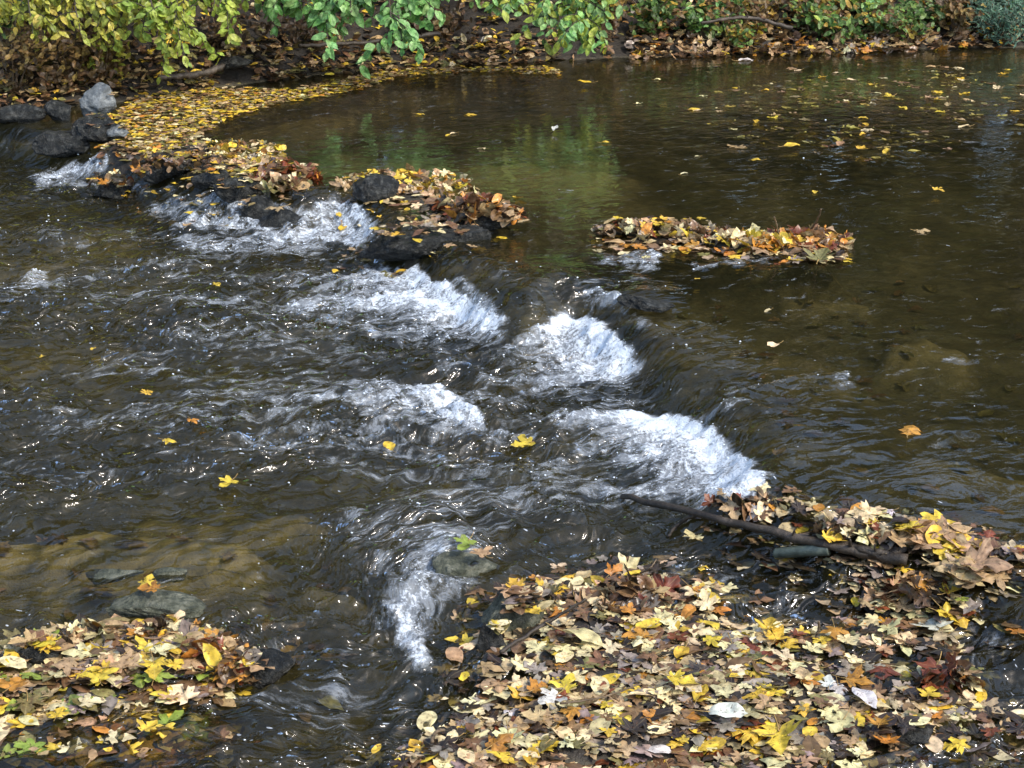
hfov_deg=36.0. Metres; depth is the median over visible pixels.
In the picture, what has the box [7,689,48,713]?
maple leaf
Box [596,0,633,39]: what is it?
bank shrub
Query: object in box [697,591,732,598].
oval leaf
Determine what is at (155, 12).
leaning tree
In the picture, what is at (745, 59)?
oval leaf
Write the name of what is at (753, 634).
maple leaf
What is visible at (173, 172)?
rock
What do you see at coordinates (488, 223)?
rock
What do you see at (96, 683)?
maple leaf
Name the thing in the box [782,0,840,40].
bank shrub
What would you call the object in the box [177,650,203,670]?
maple leaf
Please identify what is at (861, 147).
maple leaf
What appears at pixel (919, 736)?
rock
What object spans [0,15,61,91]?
withered shrub
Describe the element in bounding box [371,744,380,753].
oval leaf
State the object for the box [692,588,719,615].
maple leaf
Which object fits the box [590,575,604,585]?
oval leaf
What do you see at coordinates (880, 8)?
bank shrub
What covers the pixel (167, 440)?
maple leaf
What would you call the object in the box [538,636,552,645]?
maple leaf
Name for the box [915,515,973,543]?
maple leaf
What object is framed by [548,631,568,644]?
maple leaf
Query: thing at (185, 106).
leaf mat
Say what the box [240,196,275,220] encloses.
rock
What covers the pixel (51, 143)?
rock
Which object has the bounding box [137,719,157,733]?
maple leaf
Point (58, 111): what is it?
rock
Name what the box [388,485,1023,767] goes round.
leaf drift
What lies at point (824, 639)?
maple leaf
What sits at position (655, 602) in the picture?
maple leaf
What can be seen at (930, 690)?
maple leaf
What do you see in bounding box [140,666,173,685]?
maple leaf
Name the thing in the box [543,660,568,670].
maple leaf
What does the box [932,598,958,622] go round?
maple leaf
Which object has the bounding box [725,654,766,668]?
oval leaf
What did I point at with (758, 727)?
maple leaf
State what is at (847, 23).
bank shrub
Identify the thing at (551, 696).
maple leaf
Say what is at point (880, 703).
maple leaf
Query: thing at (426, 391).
foam bubbles
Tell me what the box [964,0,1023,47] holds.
feathery shrub
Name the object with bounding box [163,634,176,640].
maple leaf
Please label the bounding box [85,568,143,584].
rock
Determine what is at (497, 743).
maple leaf
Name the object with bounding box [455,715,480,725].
maple leaf
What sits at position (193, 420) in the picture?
maple leaf
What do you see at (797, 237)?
leaf dam
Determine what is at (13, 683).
maple leaf
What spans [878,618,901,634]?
maple leaf
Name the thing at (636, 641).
maple leaf
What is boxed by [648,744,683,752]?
oval leaf
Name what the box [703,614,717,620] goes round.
oval leaf
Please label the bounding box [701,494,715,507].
maple leaf
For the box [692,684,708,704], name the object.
oval leaf
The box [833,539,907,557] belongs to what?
stick
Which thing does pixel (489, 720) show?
maple leaf
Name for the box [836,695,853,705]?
maple leaf
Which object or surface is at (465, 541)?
maple leaf
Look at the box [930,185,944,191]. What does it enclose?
maple leaf
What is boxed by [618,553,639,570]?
maple leaf
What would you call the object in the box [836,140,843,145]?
oval leaf
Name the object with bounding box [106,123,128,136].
rock
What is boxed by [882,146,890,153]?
oval leaf
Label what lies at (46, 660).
maple leaf
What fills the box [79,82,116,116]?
rock
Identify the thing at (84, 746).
sunken leaves
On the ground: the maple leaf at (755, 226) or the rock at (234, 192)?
the rock at (234, 192)
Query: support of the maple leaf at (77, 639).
on the leaf drift at (233, 666)
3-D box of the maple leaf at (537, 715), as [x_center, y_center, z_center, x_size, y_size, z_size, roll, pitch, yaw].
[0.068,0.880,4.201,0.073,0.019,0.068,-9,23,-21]
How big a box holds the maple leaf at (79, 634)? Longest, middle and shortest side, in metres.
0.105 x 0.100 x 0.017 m
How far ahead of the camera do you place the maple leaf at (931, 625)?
4.68 m
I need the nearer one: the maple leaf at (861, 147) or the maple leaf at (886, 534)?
the maple leaf at (886, 534)
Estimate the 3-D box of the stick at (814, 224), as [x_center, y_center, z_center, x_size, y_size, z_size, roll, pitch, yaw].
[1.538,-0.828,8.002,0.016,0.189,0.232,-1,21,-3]
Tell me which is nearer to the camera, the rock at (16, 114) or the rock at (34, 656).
the rock at (34, 656)
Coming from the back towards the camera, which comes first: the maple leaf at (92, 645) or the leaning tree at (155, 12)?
the leaning tree at (155, 12)
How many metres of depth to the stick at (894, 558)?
5.05 m
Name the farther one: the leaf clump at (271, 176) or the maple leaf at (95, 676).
the leaf clump at (271, 176)
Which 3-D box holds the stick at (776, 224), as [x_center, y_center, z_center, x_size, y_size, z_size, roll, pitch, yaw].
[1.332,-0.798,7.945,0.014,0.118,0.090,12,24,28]
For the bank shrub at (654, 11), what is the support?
on the ground
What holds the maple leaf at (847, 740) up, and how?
on the leaf drift at (838, 525)
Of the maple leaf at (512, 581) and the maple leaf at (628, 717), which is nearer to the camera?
the maple leaf at (628, 717)
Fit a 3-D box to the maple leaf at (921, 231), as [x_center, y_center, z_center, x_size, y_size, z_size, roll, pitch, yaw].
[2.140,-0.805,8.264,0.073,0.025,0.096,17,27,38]
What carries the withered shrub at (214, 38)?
on the ground
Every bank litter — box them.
[0,0,627,106]
[624,0,1023,61]
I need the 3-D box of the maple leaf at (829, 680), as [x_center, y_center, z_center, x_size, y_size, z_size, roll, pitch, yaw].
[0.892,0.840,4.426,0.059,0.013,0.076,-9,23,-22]
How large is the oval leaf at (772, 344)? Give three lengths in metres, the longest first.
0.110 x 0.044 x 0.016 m
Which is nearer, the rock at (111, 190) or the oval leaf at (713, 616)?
the oval leaf at (713, 616)
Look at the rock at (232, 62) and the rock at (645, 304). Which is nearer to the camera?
the rock at (645, 304)
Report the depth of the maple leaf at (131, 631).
4.69 m
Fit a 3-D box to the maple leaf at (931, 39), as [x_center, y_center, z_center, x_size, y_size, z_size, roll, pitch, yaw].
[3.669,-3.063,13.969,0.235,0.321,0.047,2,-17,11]
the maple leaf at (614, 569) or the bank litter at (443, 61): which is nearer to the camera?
the maple leaf at (614, 569)
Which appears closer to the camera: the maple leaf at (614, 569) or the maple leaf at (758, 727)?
the maple leaf at (758, 727)
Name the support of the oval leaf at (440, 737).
on the leaf drift at (838, 525)
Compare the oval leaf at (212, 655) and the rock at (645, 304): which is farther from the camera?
the rock at (645, 304)
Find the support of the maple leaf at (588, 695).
on the leaf drift at (838, 525)
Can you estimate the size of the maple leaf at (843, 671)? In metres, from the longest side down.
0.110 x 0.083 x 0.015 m
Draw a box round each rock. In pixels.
[0,104,47,124]
[16,646,61,664]
[32,130,87,158]
[43,100,70,122]
[66,140,91,153]
[71,113,122,142]
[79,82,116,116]
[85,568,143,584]
[92,182,132,200]
[104,590,205,619]
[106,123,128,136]
[143,166,166,183]
[152,567,186,582]
[161,155,204,177]
[191,169,227,189]
[213,176,258,203]
[216,55,252,69]
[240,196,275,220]
[249,648,295,688]
[257,207,303,228]
[352,173,399,205]
[357,225,493,260]
[432,549,497,585]
[456,211,511,230]
[475,623,505,658]
[480,586,543,638]
[616,293,674,312]
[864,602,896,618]
[867,724,934,753]
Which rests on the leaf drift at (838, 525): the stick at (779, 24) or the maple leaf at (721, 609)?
the maple leaf at (721, 609)
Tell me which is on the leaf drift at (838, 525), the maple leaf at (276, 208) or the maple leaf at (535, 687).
the maple leaf at (535, 687)
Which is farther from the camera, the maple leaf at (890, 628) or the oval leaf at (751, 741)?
the maple leaf at (890, 628)
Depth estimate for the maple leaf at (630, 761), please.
4.08 m
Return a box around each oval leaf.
[203,643,221,667]
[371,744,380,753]
[383,441,394,450]
[435,733,463,741]
[523,746,539,767]
[531,733,566,741]
[542,720,574,738]
[545,622,603,645]
[568,573,589,586]
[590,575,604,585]
[634,613,672,628]
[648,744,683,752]
[658,602,670,608]
[673,638,688,657]
[681,597,698,618]
[688,702,747,717]
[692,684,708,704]
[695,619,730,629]
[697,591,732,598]
[698,735,731,750]
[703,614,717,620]
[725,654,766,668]
[734,58,751,60]
[748,736,761,746]
[760,665,798,672]
[767,341,782,346]
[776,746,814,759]
[778,142,798,146]
[795,666,808,683]
[812,663,833,670]
[813,733,830,752]
[833,31,844,46]
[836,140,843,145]
[844,677,876,708]
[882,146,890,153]
[927,624,967,631]
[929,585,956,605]
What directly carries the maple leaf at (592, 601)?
on the leaf drift at (838, 525)
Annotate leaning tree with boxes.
[0,0,194,60]
[87,0,262,84]
[246,0,449,78]
[469,0,624,55]
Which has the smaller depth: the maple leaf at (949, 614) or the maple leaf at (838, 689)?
the maple leaf at (838, 689)
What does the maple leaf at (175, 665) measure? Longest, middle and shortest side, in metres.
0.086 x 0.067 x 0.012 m
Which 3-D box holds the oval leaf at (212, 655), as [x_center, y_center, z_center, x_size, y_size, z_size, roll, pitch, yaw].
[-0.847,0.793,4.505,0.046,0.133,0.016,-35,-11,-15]
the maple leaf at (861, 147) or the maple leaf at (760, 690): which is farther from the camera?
the maple leaf at (861, 147)
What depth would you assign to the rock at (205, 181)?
9.19 m
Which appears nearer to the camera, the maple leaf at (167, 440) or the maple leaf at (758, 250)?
the maple leaf at (167, 440)
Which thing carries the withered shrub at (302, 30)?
on the ground
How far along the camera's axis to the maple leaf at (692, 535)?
5.24 m
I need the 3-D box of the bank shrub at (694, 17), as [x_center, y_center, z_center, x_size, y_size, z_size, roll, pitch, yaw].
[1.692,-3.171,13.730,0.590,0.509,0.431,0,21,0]
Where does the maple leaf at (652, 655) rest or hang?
on the leaf drift at (838, 525)
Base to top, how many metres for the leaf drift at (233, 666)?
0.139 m
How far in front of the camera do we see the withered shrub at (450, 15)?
13.35 m
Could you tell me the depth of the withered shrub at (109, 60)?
11.70 m
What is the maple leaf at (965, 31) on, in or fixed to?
on the bank litter at (779, 36)
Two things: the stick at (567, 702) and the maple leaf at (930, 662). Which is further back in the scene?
the maple leaf at (930, 662)
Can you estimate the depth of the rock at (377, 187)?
8.87 m
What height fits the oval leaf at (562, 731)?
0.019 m
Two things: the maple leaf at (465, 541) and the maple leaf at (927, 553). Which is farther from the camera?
the maple leaf at (465, 541)
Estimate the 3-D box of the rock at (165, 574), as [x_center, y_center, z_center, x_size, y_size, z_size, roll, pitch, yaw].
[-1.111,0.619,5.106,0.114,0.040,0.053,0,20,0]
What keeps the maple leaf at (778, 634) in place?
on the leaf drift at (838, 525)
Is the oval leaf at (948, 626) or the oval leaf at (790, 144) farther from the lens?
the oval leaf at (790, 144)
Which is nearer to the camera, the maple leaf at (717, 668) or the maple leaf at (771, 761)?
the maple leaf at (771, 761)
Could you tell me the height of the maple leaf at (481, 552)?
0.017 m
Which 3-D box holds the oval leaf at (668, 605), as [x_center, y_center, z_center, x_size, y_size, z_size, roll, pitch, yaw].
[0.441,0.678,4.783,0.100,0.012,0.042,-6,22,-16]
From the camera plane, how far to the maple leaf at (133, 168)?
9.72 m
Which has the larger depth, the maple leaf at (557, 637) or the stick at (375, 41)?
the stick at (375, 41)
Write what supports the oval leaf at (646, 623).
on the leaf drift at (838, 525)
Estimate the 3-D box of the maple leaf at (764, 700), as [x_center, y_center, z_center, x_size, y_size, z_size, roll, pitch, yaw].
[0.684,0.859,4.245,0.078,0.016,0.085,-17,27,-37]
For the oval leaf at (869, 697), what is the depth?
4.32 m
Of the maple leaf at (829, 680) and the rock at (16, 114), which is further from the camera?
the rock at (16, 114)
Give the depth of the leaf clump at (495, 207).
8.47 m
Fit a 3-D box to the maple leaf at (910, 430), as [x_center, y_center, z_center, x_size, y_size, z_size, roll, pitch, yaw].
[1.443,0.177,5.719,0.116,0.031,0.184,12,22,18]
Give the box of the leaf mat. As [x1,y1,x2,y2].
[86,65,560,150]
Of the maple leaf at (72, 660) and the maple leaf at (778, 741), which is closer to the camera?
the maple leaf at (778, 741)
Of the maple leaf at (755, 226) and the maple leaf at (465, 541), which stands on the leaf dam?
the maple leaf at (755, 226)
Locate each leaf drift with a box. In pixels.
[0,610,274,728]
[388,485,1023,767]
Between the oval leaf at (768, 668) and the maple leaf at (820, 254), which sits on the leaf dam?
the maple leaf at (820, 254)
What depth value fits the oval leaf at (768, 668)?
4.43 m
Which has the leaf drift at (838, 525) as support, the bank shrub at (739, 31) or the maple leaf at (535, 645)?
the maple leaf at (535, 645)
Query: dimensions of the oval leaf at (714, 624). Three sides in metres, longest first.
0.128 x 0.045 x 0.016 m
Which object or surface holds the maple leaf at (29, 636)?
on the leaf drift at (233, 666)
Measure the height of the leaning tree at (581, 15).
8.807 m
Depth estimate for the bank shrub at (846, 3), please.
14.08 m
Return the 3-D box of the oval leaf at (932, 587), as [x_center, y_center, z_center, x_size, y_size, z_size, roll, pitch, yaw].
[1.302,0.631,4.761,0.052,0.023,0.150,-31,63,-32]
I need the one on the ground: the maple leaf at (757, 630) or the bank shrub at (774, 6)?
the bank shrub at (774, 6)
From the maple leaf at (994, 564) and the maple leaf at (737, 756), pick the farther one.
the maple leaf at (994, 564)
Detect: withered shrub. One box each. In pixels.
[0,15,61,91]
[24,9,121,89]
[61,18,134,87]
[172,2,257,58]
[230,0,348,51]
[398,0,496,40]
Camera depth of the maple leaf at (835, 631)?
4.62 m
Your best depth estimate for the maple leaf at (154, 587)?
4.83 m
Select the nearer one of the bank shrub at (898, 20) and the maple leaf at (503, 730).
the maple leaf at (503, 730)
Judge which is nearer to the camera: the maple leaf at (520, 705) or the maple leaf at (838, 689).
the maple leaf at (520, 705)
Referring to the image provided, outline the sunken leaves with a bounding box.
[0,56,1023,767]
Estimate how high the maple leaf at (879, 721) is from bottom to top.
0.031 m
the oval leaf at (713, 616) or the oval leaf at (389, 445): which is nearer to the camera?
the oval leaf at (713, 616)
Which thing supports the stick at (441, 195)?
on the leaf clump at (495, 207)
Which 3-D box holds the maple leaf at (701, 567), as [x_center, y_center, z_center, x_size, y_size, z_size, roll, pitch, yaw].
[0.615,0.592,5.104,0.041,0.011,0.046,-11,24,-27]
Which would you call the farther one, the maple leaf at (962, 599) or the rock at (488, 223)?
the rock at (488, 223)
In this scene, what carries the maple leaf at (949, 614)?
on the leaf drift at (838, 525)
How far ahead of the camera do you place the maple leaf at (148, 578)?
4.90 m
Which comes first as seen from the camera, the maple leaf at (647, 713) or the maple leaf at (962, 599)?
the maple leaf at (647, 713)
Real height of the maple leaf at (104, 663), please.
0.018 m
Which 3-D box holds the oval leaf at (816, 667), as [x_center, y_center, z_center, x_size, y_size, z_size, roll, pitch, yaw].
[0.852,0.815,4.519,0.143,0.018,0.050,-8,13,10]
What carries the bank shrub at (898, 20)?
on the ground
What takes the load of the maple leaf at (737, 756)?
on the leaf drift at (838, 525)
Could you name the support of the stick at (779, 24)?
on the bank litter at (779, 36)
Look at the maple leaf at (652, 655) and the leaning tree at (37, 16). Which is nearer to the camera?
the maple leaf at (652, 655)
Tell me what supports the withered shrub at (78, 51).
on the ground
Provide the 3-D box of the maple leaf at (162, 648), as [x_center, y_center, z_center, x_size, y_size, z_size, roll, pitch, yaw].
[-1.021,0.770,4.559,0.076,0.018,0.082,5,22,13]
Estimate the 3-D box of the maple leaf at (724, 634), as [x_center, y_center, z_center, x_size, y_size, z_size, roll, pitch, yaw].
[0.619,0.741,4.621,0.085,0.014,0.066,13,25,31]
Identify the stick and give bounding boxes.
[157,63,224,79]
[298,31,440,47]
[430,728,444,743]
[439,189,451,205]
[499,598,585,653]
[560,683,640,703]
[620,494,907,565]
[640,559,656,573]
[667,513,721,537]
[700,15,792,30]
[773,216,778,233]
[811,209,821,228]
[815,620,819,637]
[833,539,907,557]
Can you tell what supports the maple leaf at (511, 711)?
on the leaf drift at (838, 525)
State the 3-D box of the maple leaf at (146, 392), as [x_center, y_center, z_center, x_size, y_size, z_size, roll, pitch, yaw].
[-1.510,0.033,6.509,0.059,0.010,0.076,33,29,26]
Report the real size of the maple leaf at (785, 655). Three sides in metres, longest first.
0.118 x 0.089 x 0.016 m
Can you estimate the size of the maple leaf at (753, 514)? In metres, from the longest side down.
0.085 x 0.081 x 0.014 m
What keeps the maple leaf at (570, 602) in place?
on the leaf drift at (838, 525)
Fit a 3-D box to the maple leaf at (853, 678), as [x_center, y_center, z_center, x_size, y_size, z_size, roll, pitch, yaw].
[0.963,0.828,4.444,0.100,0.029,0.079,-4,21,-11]
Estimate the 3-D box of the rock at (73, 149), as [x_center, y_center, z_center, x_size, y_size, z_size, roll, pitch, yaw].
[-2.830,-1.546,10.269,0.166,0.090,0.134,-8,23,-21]
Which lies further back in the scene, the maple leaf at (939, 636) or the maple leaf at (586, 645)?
the maple leaf at (939, 636)
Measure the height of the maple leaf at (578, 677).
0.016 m
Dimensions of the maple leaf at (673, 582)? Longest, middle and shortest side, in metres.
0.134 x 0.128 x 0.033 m
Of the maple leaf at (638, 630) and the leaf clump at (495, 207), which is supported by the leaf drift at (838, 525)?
the maple leaf at (638, 630)
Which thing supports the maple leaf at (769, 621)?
on the maple leaf at (753, 634)
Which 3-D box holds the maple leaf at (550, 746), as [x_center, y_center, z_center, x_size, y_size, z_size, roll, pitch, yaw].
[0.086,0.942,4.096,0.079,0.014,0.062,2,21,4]
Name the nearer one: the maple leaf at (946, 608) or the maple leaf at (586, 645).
the maple leaf at (586, 645)
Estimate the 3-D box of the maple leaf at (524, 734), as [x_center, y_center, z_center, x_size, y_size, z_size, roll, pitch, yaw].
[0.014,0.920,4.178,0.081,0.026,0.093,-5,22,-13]
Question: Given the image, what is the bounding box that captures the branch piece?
[773,545,830,558]
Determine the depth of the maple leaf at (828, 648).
4.58 m
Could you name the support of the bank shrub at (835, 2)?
on the ground
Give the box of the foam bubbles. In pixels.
[0,119,1014,757]
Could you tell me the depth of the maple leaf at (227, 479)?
5.67 m
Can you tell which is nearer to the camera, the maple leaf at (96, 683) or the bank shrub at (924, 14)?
the maple leaf at (96, 683)
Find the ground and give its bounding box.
[0,0,1023,767]
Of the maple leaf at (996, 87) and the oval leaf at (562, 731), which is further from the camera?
the maple leaf at (996, 87)
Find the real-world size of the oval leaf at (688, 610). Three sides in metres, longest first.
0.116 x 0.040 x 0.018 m
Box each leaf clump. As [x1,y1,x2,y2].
[86,126,145,187]
[113,135,327,207]
[329,163,527,272]
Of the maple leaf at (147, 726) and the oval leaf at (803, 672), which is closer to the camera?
the maple leaf at (147, 726)
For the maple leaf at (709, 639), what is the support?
on the leaf drift at (838, 525)
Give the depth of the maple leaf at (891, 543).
4.92 m
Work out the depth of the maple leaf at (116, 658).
4.55 m
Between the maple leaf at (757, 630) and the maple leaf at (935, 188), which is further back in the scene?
the maple leaf at (935, 188)
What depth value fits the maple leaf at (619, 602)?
4.77 m
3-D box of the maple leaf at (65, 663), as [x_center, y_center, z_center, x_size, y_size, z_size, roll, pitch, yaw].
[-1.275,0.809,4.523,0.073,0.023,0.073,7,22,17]
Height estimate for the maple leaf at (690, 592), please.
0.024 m
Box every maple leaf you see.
[0,677,27,692]
[7,628,46,643]
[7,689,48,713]
[40,658,56,671]
[46,706,69,719]
[47,670,65,677]
[52,657,84,676]
[60,656,88,669]
[66,626,86,642]
[72,634,84,642]
[80,667,118,685]
[83,642,108,650]
[86,660,118,672]
[89,680,105,685]
[106,649,129,661]
[126,623,148,636]
[130,162,141,173]
[137,579,166,591]
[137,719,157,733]
[138,574,156,585]
[139,649,174,679]
[140,389,152,394]
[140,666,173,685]
[146,643,176,654]
[159,438,175,444]
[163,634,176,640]
[165,659,183,670]
[174,619,198,638]
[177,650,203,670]
[188,418,198,423]
[219,473,237,486]
[264,203,290,211]
[442,751,458,761]
[454,531,476,549]
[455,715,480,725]
[470,546,492,557]
[478,733,513,752]
[481,711,508,724]
[486,750,517,763]
[492,720,523,743]
[493,705,522,716]
[500,673,527,687]
[501,724,527,736]
[505,578,525,589]
[507,685,536,702]
[509,699,534,708]
[511,434,542,446]
[515,739,550,759]
[521,677,549,693]
[521,704,554,720]
[524,640,547,653]
[525,602,548,613]
[529,738,559,752]
[537,684,566,704]
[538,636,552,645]
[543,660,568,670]
[548,599,568,617]
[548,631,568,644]
[549,673,576,692]
[558,706,590,720]
[559,591,590,611]
[563,665,587,683]
[569,690,592,709]
[576,642,599,653]
[587,594,619,612]
[604,562,622,578]
[608,593,628,609]
[609,714,631,724]
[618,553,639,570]
[620,602,641,613]
[621,626,660,638]
[621,755,639,765]
[629,629,651,646]
[636,648,665,663]
[641,590,659,607]
[642,704,669,723]
[653,573,681,600]
[656,669,697,685]
[673,677,701,691]
[681,578,709,596]
[682,529,702,540]
[682,622,713,636]
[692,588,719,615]
[695,564,707,570]
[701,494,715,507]
[702,635,722,646]
[704,665,731,671]
[705,606,731,614]
[712,627,735,642]
[718,632,749,656]
[727,144,745,148]
[730,748,750,761]
[731,726,774,744]
[738,627,768,642]
[740,761,759,767]
[742,687,774,701]
[743,619,771,642]
[746,504,765,522]
[747,222,764,231]
[748,693,782,712]
[750,246,781,254]
[752,714,801,754]
[752,725,769,729]
[754,617,781,632]
[759,757,802,767]
[764,624,790,643]
[767,647,804,661]
[789,668,813,681]
[803,247,833,263]
[811,635,836,643]
[817,705,838,716]
[818,674,840,690]
[820,617,849,640]
[821,642,844,658]
[824,705,854,732]
[829,677,848,694]
[832,665,874,687]
[835,659,864,677]
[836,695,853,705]
[836,734,856,746]
[837,633,859,644]
[847,500,886,522]
[849,689,891,708]
[855,145,867,148]
[859,520,880,530]
[865,714,893,727]
[875,529,899,543]
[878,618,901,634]
[885,537,897,546]
[887,508,897,515]
[894,631,916,648]
[896,521,924,530]
[899,425,924,437]
[910,228,929,233]
[912,617,952,630]
[913,651,941,681]
[914,27,938,42]
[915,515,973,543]
[917,686,941,697]
[923,551,934,555]
[928,606,962,615]
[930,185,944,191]
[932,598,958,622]
[932,625,959,643]
[937,582,962,594]
[944,537,1013,572]
[947,616,971,628]
[952,26,978,41]
[954,597,968,601]
[993,85,1004,88]
[1005,627,1023,636]
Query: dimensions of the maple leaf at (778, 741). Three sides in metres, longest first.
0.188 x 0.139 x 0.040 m
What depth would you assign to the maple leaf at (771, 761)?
4.08 m
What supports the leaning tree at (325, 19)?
on the ground
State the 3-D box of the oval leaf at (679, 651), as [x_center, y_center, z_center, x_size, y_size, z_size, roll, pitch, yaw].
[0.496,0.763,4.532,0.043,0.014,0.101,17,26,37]
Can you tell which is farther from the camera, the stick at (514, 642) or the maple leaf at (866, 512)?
the maple leaf at (866, 512)
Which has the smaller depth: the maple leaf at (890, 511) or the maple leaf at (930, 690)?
the maple leaf at (930, 690)
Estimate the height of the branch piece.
0.089 m
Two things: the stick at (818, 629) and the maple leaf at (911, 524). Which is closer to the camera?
the stick at (818, 629)
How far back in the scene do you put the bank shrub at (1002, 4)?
14.22 m
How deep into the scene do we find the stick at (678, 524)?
5.32 m
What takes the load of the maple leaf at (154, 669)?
on the leaf drift at (233, 666)
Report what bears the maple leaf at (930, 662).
on the leaf drift at (838, 525)
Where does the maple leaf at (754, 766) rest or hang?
on the leaf drift at (838, 525)
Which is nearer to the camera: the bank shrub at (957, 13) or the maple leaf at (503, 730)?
the maple leaf at (503, 730)
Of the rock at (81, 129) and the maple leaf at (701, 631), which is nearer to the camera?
the maple leaf at (701, 631)
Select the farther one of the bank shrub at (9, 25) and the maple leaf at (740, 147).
the bank shrub at (9, 25)
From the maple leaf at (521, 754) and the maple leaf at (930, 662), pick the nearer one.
the maple leaf at (521, 754)
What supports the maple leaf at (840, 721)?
on the leaf drift at (838, 525)
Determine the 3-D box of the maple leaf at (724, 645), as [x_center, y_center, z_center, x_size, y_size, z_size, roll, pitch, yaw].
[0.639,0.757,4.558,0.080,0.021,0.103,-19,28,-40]
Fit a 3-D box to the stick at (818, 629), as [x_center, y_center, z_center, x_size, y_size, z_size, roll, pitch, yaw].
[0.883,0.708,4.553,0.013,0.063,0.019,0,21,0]
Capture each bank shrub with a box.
[0,0,31,38]
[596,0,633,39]
[615,0,684,37]
[673,0,740,38]
[703,6,759,47]
[707,0,792,35]
[729,0,802,18]
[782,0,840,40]
[803,0,858,4]
[812,4,876,44]
[836,0,894,13]
[850,0,904,35]
[884,1,939,45]
[895,0,950,30]
[929,0,986,35]
[963,0,1023,13]
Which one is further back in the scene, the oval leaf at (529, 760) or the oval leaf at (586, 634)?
the oval leaf at (586, 634)
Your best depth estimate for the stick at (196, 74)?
11.98 m
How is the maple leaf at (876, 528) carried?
on the leaf drift at (838, 525)
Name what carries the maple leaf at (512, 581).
on the leaf drift at (838, 525)
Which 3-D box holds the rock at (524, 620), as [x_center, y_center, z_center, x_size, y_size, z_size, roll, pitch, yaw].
[0.002,0.699,4.791,0.197,0.162,0.169,1,20,-1]
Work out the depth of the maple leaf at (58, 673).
4.50 m
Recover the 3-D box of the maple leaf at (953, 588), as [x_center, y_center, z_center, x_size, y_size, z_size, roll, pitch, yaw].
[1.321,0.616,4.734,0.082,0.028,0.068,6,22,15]
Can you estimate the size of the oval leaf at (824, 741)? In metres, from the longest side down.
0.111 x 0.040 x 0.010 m
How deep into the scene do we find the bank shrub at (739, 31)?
13.63 m
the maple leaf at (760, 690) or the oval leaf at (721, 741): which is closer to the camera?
the oval leaf at (721, 741)
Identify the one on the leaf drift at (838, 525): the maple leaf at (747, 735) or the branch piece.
the maple leaf at (747, 735)
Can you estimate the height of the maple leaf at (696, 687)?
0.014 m
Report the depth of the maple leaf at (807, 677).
4.39 m
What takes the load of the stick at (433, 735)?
on the leaf drift at (838, 525)
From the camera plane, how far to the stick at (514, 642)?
4.61 m
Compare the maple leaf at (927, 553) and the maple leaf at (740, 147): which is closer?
the maple leaf at (927, 553)
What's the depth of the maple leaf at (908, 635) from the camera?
4.63 m
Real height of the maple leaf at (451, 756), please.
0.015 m
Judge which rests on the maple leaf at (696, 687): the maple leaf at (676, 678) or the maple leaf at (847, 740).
the maple leaf at (676, 678)
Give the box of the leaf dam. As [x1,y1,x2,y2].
[591,215,856,268]
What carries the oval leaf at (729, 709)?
on the leaf drift at (838, 525)
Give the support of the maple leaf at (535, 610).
on the leaf drift at (838, 525)
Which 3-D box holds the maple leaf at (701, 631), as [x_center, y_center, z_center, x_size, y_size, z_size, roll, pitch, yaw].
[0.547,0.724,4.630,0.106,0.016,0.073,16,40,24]
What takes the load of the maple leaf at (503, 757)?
on the leaf drift at (838, 525)
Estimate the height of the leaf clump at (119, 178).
0.260 m
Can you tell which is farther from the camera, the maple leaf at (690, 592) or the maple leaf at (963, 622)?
the maple leaf at (690, 592)
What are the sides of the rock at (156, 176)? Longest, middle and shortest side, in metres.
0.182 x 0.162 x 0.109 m
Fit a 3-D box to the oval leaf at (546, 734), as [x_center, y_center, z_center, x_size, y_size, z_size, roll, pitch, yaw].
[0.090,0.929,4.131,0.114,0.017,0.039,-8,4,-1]
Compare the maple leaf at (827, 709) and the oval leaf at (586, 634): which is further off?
the oval leaf at (586, 634)
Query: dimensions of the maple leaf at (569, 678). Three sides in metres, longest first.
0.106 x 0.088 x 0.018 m
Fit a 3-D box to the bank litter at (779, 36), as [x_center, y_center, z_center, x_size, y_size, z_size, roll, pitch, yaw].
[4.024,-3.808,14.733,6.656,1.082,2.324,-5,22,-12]

